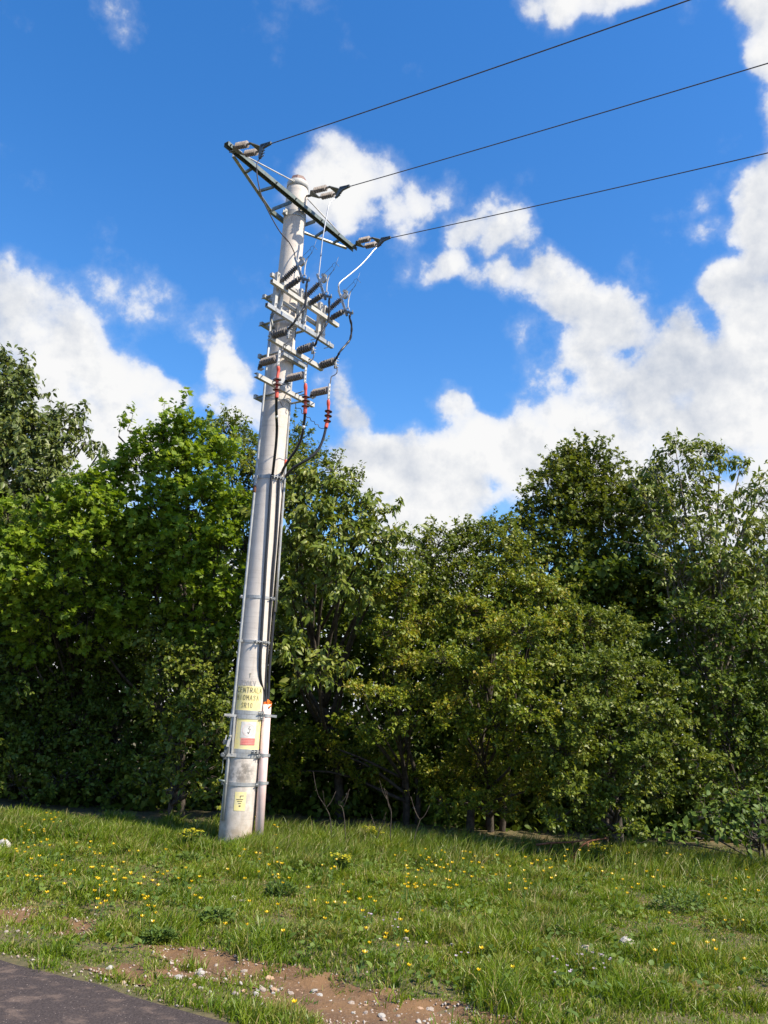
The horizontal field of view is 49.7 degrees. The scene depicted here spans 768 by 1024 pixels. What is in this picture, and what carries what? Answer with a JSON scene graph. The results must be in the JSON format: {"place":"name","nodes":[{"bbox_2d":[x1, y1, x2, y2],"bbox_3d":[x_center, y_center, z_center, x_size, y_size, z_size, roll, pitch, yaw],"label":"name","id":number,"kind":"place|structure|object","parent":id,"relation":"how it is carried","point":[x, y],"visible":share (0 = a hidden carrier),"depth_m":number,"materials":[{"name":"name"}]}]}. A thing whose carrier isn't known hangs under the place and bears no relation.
{"place":"outdoors","nodes":[
{"label":"outdoors","id":0,"kind":"place"},
{"bbox_2d":[41,850,74,865],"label":"weed tuft","id":1,"kind":"object","parent":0,"point":[68,857],"visible":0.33,"depth_m":8.13,"materials":[{"name":"green plant"}]},
{"bbox_2d":[0,960,230,1023],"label":"road","id":2,"kind":"structure","parent":0,"point":[30,996],"depth_m":4.47,"materials":[{"name":"grey asphalt"}]},
{"bbox_2d":[0,808,767,893],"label":"tall grass","id":3,"kind":"structure","parent":0,"point":[427,839],"depth_m":9.99,"materials":[{"name":"green plant"}]},
{"bbox_2d":[0,715,767,1023],"bbox_3d":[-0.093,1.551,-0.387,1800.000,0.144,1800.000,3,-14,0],"label":"ground","id":4,"kind":"structure","parent":0,"point":[91,810],"depth_m":6.42,"materials":[{"name":"green plant"}]},
{"bbox_2d":[0,839,10,847],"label":"stone","id":5,"kind":"object","parent":4,"relation":"on","point":[2,840],"visible":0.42,"depth_m":9.12,"materials":[{"name":"white stone"}]},
{"bbox_2d":[39,890,48,917],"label":"buttercup","id":6,"kind":"object","parent":4,"relation":"on","point":[44,901],"visible":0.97,"depth_m":6.27,"materials":[{"name":"green plant"}]},
{"bbox_2d":[0,562,103,805],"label":"hazel bush","id":7,"kind":"object","parent":4,"relation":"on","point":[21,693],"visible":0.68,"depth_m":12.62,"materials":[{"name":"green plant"}]},
{"bbox_2d":[0,341,110,556],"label":"cherry tree","id":8,"kind":"object","parent":4,"relation":"on","point":[20,448],"visible":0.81,"depth_m":14.40,"materials":[{"name":"green plant"}]},
{"bbox_2d":[0,459,147,799],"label":"maple tree","id":9,"kind":"object","parent":4,"relation":"on","point":[100,528],"visible":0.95,"depth_m":12.18,"materials":[{"name":"green plant"}]},
{"bbox_2d":[31,587,167,812],"bbox_3d":[-4.620,2.889,13.175,2.427,3.558,1.882,3,-14,0],"label":"hazel bush","id":10,"kind":"object","parent":4,"relation":"on","point":[123,747],"visible":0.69,"depth_m":12.78,"materials":[{"name":"green plant"}]},
{"bbox_2d":[105,889,115,919],"bbox_3d":[-2.097,2.995,6.320,0.082,0.226,0.047,8,-12,-9],"label":"buttercup","id":11,"kind":"object","parent":4,"relation":"on","point":[110,903],"visible":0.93,"depth_m":6.32,"materials":[{"name":"green plant"}]},
{"bbox_2d":[130,876,145,903],"bbox_3d":[-1.984,3.051,6.683,0.104,0.226,0.055,4,-14,-3],"label":"buttercup","id":12,"kind":"object","parent":4,"relation":"on","point":[139,889],"visible":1,"depth_m":6.67,"materials":[{"name":"green plant"}]},
{"bbox_2d":[137,914,144,947],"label":"buttercup","id":13,"kind":"object","parent":4,"relation":"on","point":[142,915],"visible":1,"depth_m":5.71,"materials":[{"name":"green plant"}]},
{"bbox_2d":[66,386,252,809],"bbox_3d":[-3.224,1.130,12.495,2.402,6.845,2.776,14,-18,-36],"label":"maple tree","id":14,"kind":"object","parent":4,"relation":"on","point":[175,546],"visible":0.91,"depth_m":12.44,"materials":[{"name":"green plant"}]},
{"bbox_2d":[141,924,179,944],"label":"weed tuft","id":15,"kind":"object","parent":4,"relation":"on","point":[170,934],"visible":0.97,"depth_m":5.82,"materials":[{"name":"green plant"}]},
{"bbox_2d":[116,600,234,818],"bbox_3d":[-2.933,2.827,11.756,2.839,3.150,1.294,-6,-17,33],"label":"hazel bush","id":16,"kind":"object","parent":4,"relation":"on","point":[183,729],"visible":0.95,"depth_m":11.51,"materials":[{"name":"green plant"}]},
{"bbox_2d":[175,851,201,862],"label":"weed tuft","id":17,"kind":"object","parent":4,"relation":"on","point":[184,855],"visible":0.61,"depth_m":8.61,"materials":[{"name":"green plant"}]},
{"bbox_2d":[180,828,204,845],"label":"spurge plant","id":18,"kind":"object","parent":4,"relation":"on","point":[186,832],"visible":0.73,"depth_m":9.34,"materials":[{"name":"green plant"}]},
{"bbox_2d":[197,904,237,924],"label":"weed tuft","id":19,"kind":"object","parent":4,"relation":"on","point":[225,912],"visible":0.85,"depth_m":6.33,"materials":[{"name":"green plant"}]},
{"bbox_2d":[224,922,229,953],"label":"buttercup","id":20,"kind":"object","parent":4,"relation":"on","point":[225,923],"visible":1,"depth_m":5.67,"materials":[{"name":"green plant"}]},
{"bbox_2d":[218,174,308,842],"bbox_3d":[-1.561,-0.322,11.242,0.504,9.681,0.458,3,-14,0],"label":"utility pole","id":21,"kind":"object","parent":4,"relation":"on","point":[241,793],"visible":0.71,"depth_m":10.79,"materials":[{"name":"concrete"}]},
{"bbox_2d":[219,714,235,782],"bbox_3d":[-1.918,2.907,10.207,0.192,0.817,0.100,3,-14,0],"label":"drive lever","id":22,"kind":"object","parent":21,"relation":"attached to","point":[225,755],"visible":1,"depth_m":10.21,"materials":[{"name":"metal"}]},
{"bbox_2d":[221,312,274,820],"bbox_3d":[-1.756,0.446,10.873,0.087,6.811,0.042,3,-14,0],"label":"control rod","id":23,"kind":"object","parent":21,"relation":"attached to","point":[271,326],"visible":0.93,"depth_m":10.77,"materials":[{"name":"metal"}]},
{"bbox_2d":[255,699,276,834],"bbox_3d":[-1.496,3.282,10.314,0.191,1.861,0.123,3,-14,0],"label":"cable conduit","id":24,"kind":"object","parent":21,"relation":"attached to","point":[262,771],"visible":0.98,"depth_m":10.30,"materials":[{"name":"grey plastic"}]},
{"bbox_2d":[259,350,280,702],"bbox_3d":[-1.456,0.193,10.567,0.212,4.449,1.035,3,-14,0],"label":"power cable","id":25,"kind":"object","parent":21,"relation":"attached to","point":[276,389],"visible":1,"depth_m":10.69,"materials":[{"name":"rubber"}]},
{"bbox_2d":[253,372,314,407],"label":"support beam","id":26,"kind":"structure","parent":21,"relation":"attached to","point":[284,390],"depth_m":11.34,"materials":[{"name":"metal"}]},
{"bbox_2d":[257,355,277,370],"bbox_3d":[-1.510,-1.926,10.729,0.328,0.171,0.108,-6,-17,34],"label":"cable end insulator","id":27,"kind":"object","parent":26,"relation":"attached to","point":[268,360],"visible":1,"depth_m":10.70,"materials":[{"name":"grey ceramic"}]},
{"bbox_2d":[284,371,303,384],"bbox_3d":[-1.211,-1.793,11.140,0.341,0.146,0.108,-6,-17,34],"label":"cable end insulator","id":28,"kind":"object","parent":26,"relation":"attached to","point":[297,376],"visible":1,"depth_m":11.10,"materials":[{"name":"grey ceramic"}]},
{"bbox_2d":[309,386,327,398],"bbox_3d":[-0.912,-1.662,11.573,0.330,0.137,0.108,-6,-17,34],"label":"cable end insulator","id":29,"kind":"object","parent":26,"relation":"attached to","point":[314,393],"visible":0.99,"depth_m":11.54,"materials":[{"name":"grey ceramic"}]},
{"bbox_2d":[274,328,296,611],"bbox_3d":[-1.349,-0.683,11.331,0.133,4.104,0.060,3,-14,0],"label":"control rod","id":30,"kind":"object","parent":21,"relation":"attached to","point":[281,526],"visible":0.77,"depth_m":11.17,"materials":[{"name":"metal"}]},
{"bbox_2d":[264,367,309,701],"bbox_3d":[-1.282,0.270,10.782,0.168,4.419,0.658,11,-16,-27],"label":"power cable","id":31,"kind":"object","parent":21,"relation":"attached to","point":[305,406],"visible":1,"depth_m":10.95,"materials":[{"name":"rubber"}]},
{"bbox_2d":[224,141,356,251],"bbox_3d":[-1.420,-4.661,12.136,0.555,0.524,2.860,-6,-17,34],"label":"crossarm","id":32,"kind":"object","parent":21,"relation":"attached to","point":[249,162],"visible":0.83,"depth_m":12.01,"materials":[{"name":"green metal"}]},
{"bbox_2d":[229,140,271,158],"bbox_3d":[-1.738,-4.633,10.691,0.751,0.320,0.262,-6,-17,34],"label":"insulator string","id":33,"kind":"object","parent":32,"relation":"attached to","point":[255,150],"visible":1,"depth_m":10.66,"materials":[{"name":"grey ceramic"}]},
{"bbox_2d":[256,158,295,257],"bbox_3d":[-1.387,-3.962,10.830,0.045,0.877,1.006,-4,-16,28],"label":"jumper wire","id":34,"kind":"object","parent":33,"relation":"hanging from","point":[268,210],"visible":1,"depth_m":10.64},
{"bbox_2d":[271,0,689,143],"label":"overhead wire","id":35,"kind":"object","parent":33,"relation":"attached to","point":[493,67],"visible":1,"depth_m":8.62,"materials":[{"name":"black metal"}]},
{"bbox_2d":[354,236,390,248],"bbox_3d":[-0.208,-4.167,12.886,0.750,0.193,0.262,-6,-17,34],"label":"insulator string","id":36,"kind":"object","parent":32,"relation":"attached to","point":[377,242],"visible":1,"depth_m":12.85,"materials":[{"name":"grey ceramic"}]},
{"bbox_2d":[338,247,377,295],"bbox_3d":[-0.387,-3.611,12.337,0.043,1.186,0.834,-7,-17,36],"label":"jumper wire","id":37,"kind":"object","parent":36,"relation":"hanging from","point":[354,270],"visible":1,"depth_m":12.23,"materials":[{"name":"metal"}]},
{"bbox_2d":[390,152,767,237],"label":"overhead wire","id":38,"kind":"object","parent":36,"relation":"attached to","point":[588,194],"visible":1,"depth_m":10.82,"materials":[{"name":"black metal"}]},
{"bbox_2d":[257,335,323,370],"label":"support beam","id":39,"kind":"structure","parent":21,"relation":"attached to","point":[287,356],"depth_m":11.54,"materials":[{"name":"metal"}]},
{"bbox_2d":[271,326,292,338],"bbox_3d":[-1.370,-2.372,11.070,0.298,0.181,0.116,-6,-17,34],"label":"post insulator","id":40,"kind":"object","parent":39,"relation":"attached to","point":[280,332],"visible":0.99,"depth_m":11.03,"materials":[{"name":"grey ceramic"}]},
{"bbox_2d":[297,341,315,353],"bbox_3d":[-1.077,-2.256,11.507,0.280,0.181,0.116,-6,-17,34],"label":"post insulator","id":41,"kind":"object","parent":39,"relation":"attached to","point":[305,348],"visible":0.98,"depth_m":11.47,"materials":[{"name":"grey ceramic"}]},
{"bbox_2d":[319,356,338,368],"bbox_3d":[-0.793,-2.122,11.895,0.294,0.181,0.116,-6,-17,34],"label":"post insulator","id":42,"kind":"object","parent":39,"relation":"attached to","point":[329,362],"visible":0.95,"depth_m":11.86,"materials":[{"name":"grey ceramic"}]},
{"bbox_2d":[259,272,338,348],"bbox_3d":[-1.393,-2.789,11.768,0.753,0.655,1.505,-6,-17,34],"label":"mounting rack","id":43,"kind":"object","parent":21,"relation":"attached to","point":[277,302],"visible":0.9,"depth_m":11.60,"materials":[{"name":"metal"}]},
{"bbox_2d":[280,242,315,289],"bbox_3d":[-1.149,-3.325,11.201,0.613,0.606,0.106,-6,-17,34],"label":"disconnect switch","id":44,"kind":"object","parent":43,"relation":"attached to","point":[302,262],"visible":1,"depth_m":11.17,"materials":[{"name":"grey metal"}]},
{"bbox_2d":[288,281,307,329],"bbox_3d":[-1.148,-2.735,11.005,0.269,0.668,0.096,-2,-15,21],"label":"connecting lead","id":45,"kind":"object","parent":44,"relation":"attached to","point":[301,311],"visible":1,"depth_m":10.99,"materials":[{"name":"black rubber"}]},
{"bbox_2d":[303,259,337,305],"bbox_3d":[-0.873,-3.216,11.603,0.604,0.623,0.106,-6,-17,34],"label":"disconnect switch","id":46,"kind":"object","parent":43,"relation":"attached to","point":[318,297],"visible":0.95,"depth_m":11.57,"materials":[{"name":"grey metal"}]},
{"bbox_2d":[312,298,329,346],"bbox_3d":[-0.873,-2.605,11.426,0.275,0.685,0.115,-4,-16,27],"label":"connecting lead","id":47,"kind":"object","parent":46,"relation":"attached to","point":[321,332],"visible":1,"depth_m":11.40,"materials":[{"name":"black rubber"}]},
{"bbox_2d":[326,273,360,319],"bbox_3d":[-0.593,-3.097,11.987,0.617,0.635,0.106,-6,-17,34],"label":"disconnect switch","id":48,"kind":"object","parent":43,"relation":"attached to","point":[341,312],"visible":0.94,"depth_m":11.95,"materials":[{"name":"grey metal"}]},
{"bbox_2d":[334,314,352,360],"bbox_3d":[-0.588,-2.469,11.807,0.254,0.696,0.152,-2,-15,19],"label":"connecting lead","id":49,"kind":"object","parent":48,"relation":"attached to","point":[347,342],"visible":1,"depth_m":11.80,"materials":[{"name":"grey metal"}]},
{"bbox_2d":[267,383,331,699],"bbox_3d":[-1.144,0.342,10.977,0.655,4.384,0.192,0,-14,12],"label":"power cable","id":50,"kind":"object","parent":21,"relation":"attached to","point":[328,411],"visible":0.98,"depth_m":11.14,"materials":[{"name":"rubber"}]},
{"bbox_2d":[306,184,349,199],"bbox_3d":[-0.830,-4.609,12.032,0.828,0.231,0.262,-6,-17,34],"label":"insulator string","id":51,"kind":"object","parent":21,"relation":"attached to","point":[330,194],"visible":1,"depth_m":12.01,"materials":[{"name":"grey ceramic"}]},
{"bbox_2d":[318,197,335,276],"bbox_3d":[-0.793,-3.901,11.691,0.175,1.310,0.087,8,-15,-17],"label":"jumper wire","id":52,"kind":"object","parent":51,"relation":"hanging from","point":[323,236],"visible":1,"depth_m":11.62,"materials":[{"name":"metal"}]},
{"bbox_2d":[349,63,767,186],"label":"overhead wire","id":53,"kind":"object","parent":51,"relation":"attached to","point":[568,122],"visible":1,"depth_m":9.86,"materials":[{"name":"black metal"}]},
{"bbox_2d":[0,906,527,1023],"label":"dirt strip","id":54,"kind":"object","parent":4,"relation":"on","point":[305,985],"visible":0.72,"depth_m":5.09,"materials":[{"name":"brown soil"}]},
{"bbox_2d":[197,970,204,975],"bbox_3d":[-1.152,2.906,5.227,0.049,0.031,0.042,8,-15,-18],"label":"stone","id":55,"kind":"object","parent":54,"relation":"on","point":[202,972],"visible":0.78,"depth_m":5.22,"materials":[{"name":"white stone"}]},
{"bbox_2d":[2,907,516,1023],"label":"gravel","id":56,"kind":"structure","parent":54,"relation":"on","point":[363,1021],"depth_m":5.07,"materials":[{"name":"grey gravel"}]},
{"bbox_2d":[269,987,277,992],"bbox_3d":[-0.662,2.881,4.991,0.043,0.034,0.046,15,-18,-40],"label":"stone","id":57,"kind":"object","parent":54,"relation":"on","point":[273,989],"visible":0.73,"depth_m":4.98,"materials":[{"name":"beige stone"}]},
{"bbox_2d":[281,929,292,963],"bbox_3d":[-0.634,2.873,5.475,0.093,0.226,0.054,6,-12,-35],"label":"buttercup","id":58,"kind":"object","parent":54,"relation":"on","point":[283,930],"visible":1,"depth_m":5.48,"materials":[{"name":"green plant"}]},
{"bbox_2d":[378,1013,385,1017],"bbox_3d":[-0.013,2.893,4.756,0.046,0.025,0.056,18,-3,-28],"label":"stone","id":59,"kind":"object","parent":54,"relation":"on","point":[380,1015],"visible":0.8,"depth_m":4.75,"materials":[{"name":"white stone"}]},
{"bbox_2d":[194,403,366,810],"bbox_3d":[-2.018,1.438,13.970,3.180,7.048,1.618,3,-14,0],"label":"blackthorn tree","id":60,"kind":"object","parent":4,"relation":"on","point":[242,466],"visible":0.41,"depth_m":14.64,"materials":[{"name":"green plant"}]},
{"bbox_2d":[264,878,298,897],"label":"weed tuft","id":61,"kind":"object","parent":4,"relation":"on","point":[277,887],"visible":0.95,"depth_m":7.37,"materials":[{"name":"green plant"}]},
{"bbox_2d":[312,917,326,950],"bbox_3d":[-0.450,2.895,5.694,0.090,0.226,0.052,3,-19,24],"label":"buttercup","id":62,"kind":"object","parent":4,"relation":"on","point":[320,930],"visible":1,"depth_m":5.69,"materials":[{"name":"green plant"}]},
{"bbox_2d":[313,772,335,832],"bbox_3d":[-0.764,3.704,10.300,0.310,0.889,0.110,3,-14,0],"label":"dead stem","id":63,"kind":"object","parent":4,"relation":"on","point":[324,805],"visible":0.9,"depth_m":10.30,"materials":[{"name":"brown plant"}]},
{"bbox_2d":[239,440,429,818],"bbox_3d":[-1.069,1.742,12.282,2.576,5.804,2.808,10,-15,-23],"label":"cherry tree","id":64,"kind":"object","parent":4,"relation":"on","point":[307,537],"visible":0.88,"depth_m":11.89,"materials":[{"name":"green plant"}]},
{"bbox_2d":[330,852,350,870],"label":"spurge plant","id":65,"kind":"object","parent":4,"relation":"on","point":[343,860],"visible":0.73,"depth_m":8.34,"materials":[{"name":"green plant"}]},
{"bbox_2d":[338,789,349,839],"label":"dead stem","id":66,"kind":"object","parent":4,"relation":"on","point":[343,813],"visible":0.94,"depth_m":10.19,"materials":[{"name":"brown plant"}]},
{"bbox_2d":[356,950,367,986],"bbox_3d":[-0.143,2.856,5.191,0.069,0.207,0.059,2,-14,6],"label":"buttercup","id":67,"kind":"object","parent":4,"relation":"on","point":[358,970],"visible":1,"depth_m":5.19,"materials":[{"name":"green plant"}]},
{"bbox_2d":[364,825,384,837],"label":"spurge plant","id":68,"kind":"object","parent":4,"relation":"on","point":[366,827],"visible":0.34,"depth_m":10.40,"materials":[{"name":"green plant"}]},
{"bbox_2d":[267,563,484,824],"bbox_3d":[-0.337,2.772,12.277,3.300,3.858,3.578,3,-14,0],"label":"hawthorn bush","id":69,"kind":"object","parent":4,"relation":"on","point":[403,772],"visible":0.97,"depth_m":11.91,"materials":[{"name":"green plant"}]},
{"bbox_2d":[371,814,385,842],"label":"dead stem","id":70,"kind":"object","parent":4,"relation":"on","point":[379,827],"visible":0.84,"depth_m":9.96,"materials":[{"name":"brown plant"}]},
{"bbox_2d":[0,497,767,845],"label":"undergrowth","id":71,"kind":"object","parent":4,"relation":"on","point":[308,797],"visible":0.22,"depth_m":13.67,"materials":[{"name":"green plant"}]},
{"bbox_2d":[0,810,767,1021],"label":"meadow weeds","id":72,"kind":"object","parent":4,"relation":"on","point":[431,971],"visible":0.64,"depth_m":6.91,"materials":[{"name":"green plant"}]},
{"bbox_2d":[379,780,391,841],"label":"dead stem","id":73,"kind":"object","parent":4,"relation":"on","point":[390,810],"visible":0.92,"depth_m":10.17,"materials":[{"name":"brown plant"}]},
{"bbox_2d":[398,918,402,947],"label":"buttercup","id":74,"kind":"object","parent":4,"relation":"on","point":[400,919],"visible":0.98,"depth_m":5.94,"materials":[{"name":"green plant"}]},
{"bbox_2d":[398,929,408,957],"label":"buttercup","id":75,"kind":"object","parent":4,"relation":"on","point":[406,931],"visible":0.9,"depth_m":5.62,"materials":[{"name":"green plant"}]},
{"bbox_2d":[411,798,428,845],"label":"dead stem","id":76,"kind":"object","parent":4,"relation":"on","point":[419,819],"visible":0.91,"depth_m":10.29,"materials":[{"name":"brown plant"}]},
{"bbox_2d":[374,506,553,832],"bbox_3d":[1.116,2.259,12.507,2.891,5.163,1.816,3,-14,0],"label":"plum tree","id":77,"kind":"object","parent":4,"relation":"on","point":[508,547],"visible":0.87,"depth_m":12.74,"materials":[{"name":"green plant"}]},
{"bbox_2d":[469,968,480,998],"bbox_3d":[0.536,2.823,4.929,0.079,0.226,0.045,-2,-14,38],"label":"buttercup","id":78,"kind":"object","parent":4,"relation":"on","point":[478,969],"visible":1,"depth_m":4.92,"materials":[{"name":"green plant"}]},
{"bbox_2d":[465,942,496,957],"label":"weed tuft","id":79,"kind":"object","parent":4,"relation":"on","point":[491,953],"visible":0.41,"depth_m":5.83,"materials":[{"name":"green plant"}]},
{"bbox_2d":[417,559,592,831],"bbox_3d":[1.652,2.678,11.957,2.434,4.142,3.744,3,-14,0],"label":"hawthorn bush","id":80,"kind":"object","parent":4,"relation":"on","point":[515,710],"visible":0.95,"depth_m":11.49,"materials":[{"name":"green plant"}]},
{"bbox_2d":[538,923,573,936],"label":"weed tuft","id":81,"kind":"object","parent":4,"relation":"on","point":[557,927],"visible":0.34,"depth_m":6.48,"materials":[{"name":"green plant"}]},
{"bbox_2d":[536,839,591,854],"bbox_3d":[2.203,4.098,10.124,0.691,0.238,0.070,3,-14,0],"label":"fallen branch","id":82,"kind":"object","parent":4,"relation":"on","point":[546,843],"visible":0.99,"depth_m":10.14,"materials":[{"name":"brown wood"}]},
{"bbox_2d":[579,945,593,953],"bbox_3d":[1.491,3.226,6.103,0.117,0.073,0.103,4,-19,22],"label":"stone","id":83,"kind":"object","parent":4,"relation":"on","point":[586,946],"visible":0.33,"depth_m":6.08,"materials":[{"name":"stone"}]},
{"bbox_2d":[570,837,607,858],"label":"fallen branch","id":84,"kind":"object","parent":4,"relation":"on","point":[583,844],"visible":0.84,"depth_m":10.10,"materials":[{"name":"brown wood"}]},
{"bbox_2d":[494,427,697,808],"bbox_3d":[3.822,1.806,14.739,3.959,7.418,2.591,3,-14,0],"label":"field maple","id":85,"kind":"object","parent":4,"relation":"on","point":[583,517],"visible":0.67,"depth_m":15.13,"materials":[{"name":"green plant"}]},
{"bbox_2d":[587,842,611,864],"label":"spurge plant","id":86,"kind":"object","parent":4,"relation":"on","point":[599,849],"visible":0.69,"depth_m":9.94,"materials":[{"name":"green plant"}]},
{"bbox_2d":[510,599,733,852],"bbox_3d":[2.950,2.822,11.038,2.706,3.520,2.428,14,-17,-36],"label":"hawthorn bush","id":87,"kind":"object","parent":4,"relation":"on","point":[604,711],"visible":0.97,"depth_m":10.62,"materials":[{"name":"green plant"}]},
{"bbox_2d":[619,936,634,945],"bbox_3d":[1.888,3.344,6.440,0.131,0.086,0.111,0,-14,12],"label":"stone","id":88,"kind":"object","parent":4,"relation":"on","point":[623,938],"visible":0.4,"depth_m":6.42,"materials":[{"name":"white stone"}]},
{"bbox_2d":[653,948,664,976],"bbox_3d":[1.801,2.970,5.413,0.056,0.226,0.097,-9,-16,39],"label":"buttercup","id":89,"kind":"object","parent":4,"relation":"on","point":[654,949],"visible":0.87,"depth_m":5.41,"materials":[{"name":"yellow plant"}]},
{"bbox_2d":[671,942,683,973],"bbox_3d":[2.006,3.059,5.671,0.084,0.208,0.048,0,-19,-11],"label":"buttercup","id":90,"kind":"object","parent":4,"relation":"on","point":[673,943],"visible":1,"depth_m":5.66,"materials":[{"name":"green plant"}]},
{"bbox_2d":[650,886,708,913],"bbox_3d":[2.765,3.633,7.759,0.554,0.248,0.394,3,-14,0],"label":"weed tuft","id":91,"kind":"object","parent":4,"relation":"on","point":[665,903],"visible":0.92,"depth_m":7.75,"materials":[{"name":"green plant"}]},
{"bbox_2d":[618,427,767,839],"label":"cherry tree","id":92,"kind":"object","parent":4,"relation":"on","point":[702,569],"visible":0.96,"depth_m":13.78,"materials":[{"name":"green plant"}]},
{"bbox_2d":[630,782,767,861],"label":"bramble bush","id":93,"kind":"object","parent":4,"relation":"on","point":[735,803],"visible":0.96,"depth_m":10.26,"materials":[{"name":"green plant"}]},
{"bbox_2d":[640,584,767,850],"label":"hazel bush","id":94,"kind":"object","parent":4,"relation":"on","point":[751,710],"visible":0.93,"depth_m":12.32,"materials":[{"name":"green plant"}]},
{"bbox_2d":[710,948,717,977],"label":"buttercup","id":95,"kind":"object","parent":4,"relation":"on","point":[715,957],"visible":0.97,"depth_m":5.61,"materials":[{"name":"yellow plant"}]},
{"bbox_2d":[0,0,767,738],"label":"sky","id":96,"kind":"structure","parent":0,"point":[138,257],"materials":[{"name":"blue"}]}
]}

